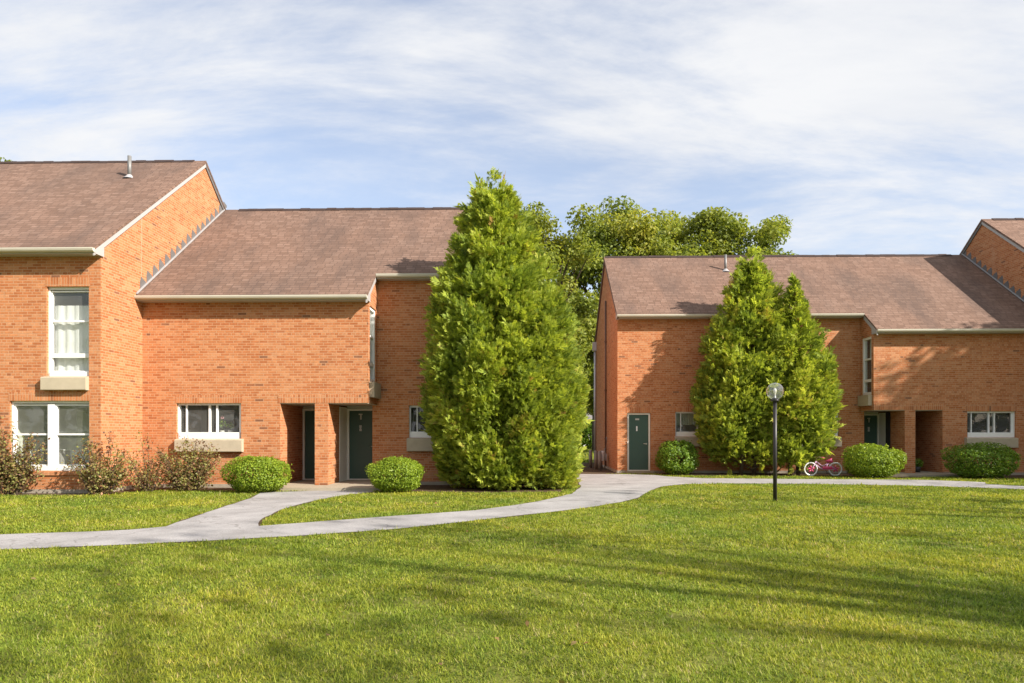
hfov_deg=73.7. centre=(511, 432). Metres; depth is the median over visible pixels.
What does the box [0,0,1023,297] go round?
sky
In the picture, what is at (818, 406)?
evergreen tree
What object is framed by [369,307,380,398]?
window
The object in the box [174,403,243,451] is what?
window
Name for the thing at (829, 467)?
bicycle
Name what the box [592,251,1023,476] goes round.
brick house
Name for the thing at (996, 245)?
brick house
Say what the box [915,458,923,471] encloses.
potted plant
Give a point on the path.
(241, 519)
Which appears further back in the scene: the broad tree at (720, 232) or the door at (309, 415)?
the broad tree at (720, 232)
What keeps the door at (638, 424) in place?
in the brick house at (929, 349)
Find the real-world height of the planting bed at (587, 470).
0.001 m
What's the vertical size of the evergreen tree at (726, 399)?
8.131 m
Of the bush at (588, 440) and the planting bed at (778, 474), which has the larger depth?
the bush at (588, 440)
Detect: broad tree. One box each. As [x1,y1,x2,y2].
[520,201,603,375]
[550,195,707,383]
[563,289,597,378]
[584,368,593,450]
[651,211,702,255]
[663,206,787,255]
[735,214,798,254]
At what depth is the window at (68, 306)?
16.72 m
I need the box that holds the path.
[0,474,1023,548]
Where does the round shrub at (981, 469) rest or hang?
on the planting bed at (1015, 476)
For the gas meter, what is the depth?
27.38 m
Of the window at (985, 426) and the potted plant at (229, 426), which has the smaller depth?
the potted plant at (229, 426)
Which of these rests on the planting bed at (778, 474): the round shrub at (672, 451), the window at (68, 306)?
the round shrub at (672, 451)
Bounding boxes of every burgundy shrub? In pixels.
[0,416,50,494]
[61,431,143,494]
[124,430,171,490]
[153,435,222,490]
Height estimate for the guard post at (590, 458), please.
0.815 m
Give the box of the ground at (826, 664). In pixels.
[0,446,1023,682]
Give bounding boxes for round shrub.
[219,454,293,492]
[365,455,426,492]
[655,439,699,474]
[841,443,907,477]
[940,441,1023,477]
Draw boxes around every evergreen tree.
[416,166,594,490]
[689,245,814,474]
[749,272,847,474]
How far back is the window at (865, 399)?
24.46 m
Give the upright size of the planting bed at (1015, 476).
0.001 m
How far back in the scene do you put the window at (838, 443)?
24.51 m
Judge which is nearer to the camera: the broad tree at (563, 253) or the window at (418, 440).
the window at (418, 440)
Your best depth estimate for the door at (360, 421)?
20.03 m
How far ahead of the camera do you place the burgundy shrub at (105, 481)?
16.13 m
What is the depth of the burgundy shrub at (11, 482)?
16.17 m
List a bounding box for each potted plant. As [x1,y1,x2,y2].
[219,416,226,431]
[227,422,234,431]
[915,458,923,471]
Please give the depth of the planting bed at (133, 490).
16.99 m
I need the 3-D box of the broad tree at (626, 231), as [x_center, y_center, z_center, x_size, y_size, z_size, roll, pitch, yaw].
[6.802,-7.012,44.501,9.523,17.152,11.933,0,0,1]
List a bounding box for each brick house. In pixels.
[0,155,225,492]
[134,202,519,490]
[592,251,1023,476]
[959,218,1023,297]
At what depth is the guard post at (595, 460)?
27.18 m
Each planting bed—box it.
[9,488,235,494]
[393,485,562,492]
[579,463,619,473]
[659,473,921,477]
[976,475,1023,477]
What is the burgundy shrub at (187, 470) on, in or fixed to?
on the planting bed at (133, 490)
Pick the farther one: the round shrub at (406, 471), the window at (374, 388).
the window at (374, 388)
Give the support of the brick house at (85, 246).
on the ground at (826, 664)
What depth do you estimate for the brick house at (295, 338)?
18.52 m
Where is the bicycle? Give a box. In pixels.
[804,456,841,475]
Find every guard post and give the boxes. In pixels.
[589,450,591,467]
[594,451,597,469]
[598,451,601,470]
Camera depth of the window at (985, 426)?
23.72 m
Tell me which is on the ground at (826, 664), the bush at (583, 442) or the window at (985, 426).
the bush at (583, 442)
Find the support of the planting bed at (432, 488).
on the ground at (826, 664)
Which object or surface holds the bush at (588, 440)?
on the ground at (826, 664)
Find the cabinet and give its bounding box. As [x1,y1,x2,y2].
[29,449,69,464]
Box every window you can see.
[12,401,88,470]
[40,287,88,389]
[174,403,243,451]
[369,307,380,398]
[407,405,432,450]
[674,412,699,446]
[830,413,841,446]
[858,336,871,405]
[964,411,1017,447]
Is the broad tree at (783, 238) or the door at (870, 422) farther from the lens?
the broad tree at (783, 238)
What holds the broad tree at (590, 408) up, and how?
on the ground at (826, 664)
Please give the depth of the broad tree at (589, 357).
40.17 m
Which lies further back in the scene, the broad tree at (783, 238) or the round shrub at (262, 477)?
the broad tree at (783, 238)
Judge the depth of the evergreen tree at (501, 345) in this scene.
17.15 m
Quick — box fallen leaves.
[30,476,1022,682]
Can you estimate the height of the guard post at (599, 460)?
0.815 m
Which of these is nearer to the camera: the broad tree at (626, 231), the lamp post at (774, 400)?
the lamp post at (774, 400)
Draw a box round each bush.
[576,422,587,447]
[582,417,591,448]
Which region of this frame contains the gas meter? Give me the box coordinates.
[601,437,606,468]
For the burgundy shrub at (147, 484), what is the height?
1.560 m
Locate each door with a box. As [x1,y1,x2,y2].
[305,411,314,478]
[350,411,371,478]
[629,415,647,469]
[864,415,876,461]
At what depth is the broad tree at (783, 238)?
48.02 m
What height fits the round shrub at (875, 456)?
1.181 m
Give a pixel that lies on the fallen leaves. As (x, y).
(527, 624)
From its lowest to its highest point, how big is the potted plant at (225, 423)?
0.514 m
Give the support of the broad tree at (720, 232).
on the ground at (826, 664)
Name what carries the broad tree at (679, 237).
on the ground at (826, 664)
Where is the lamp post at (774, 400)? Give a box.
[766,383,783,500]

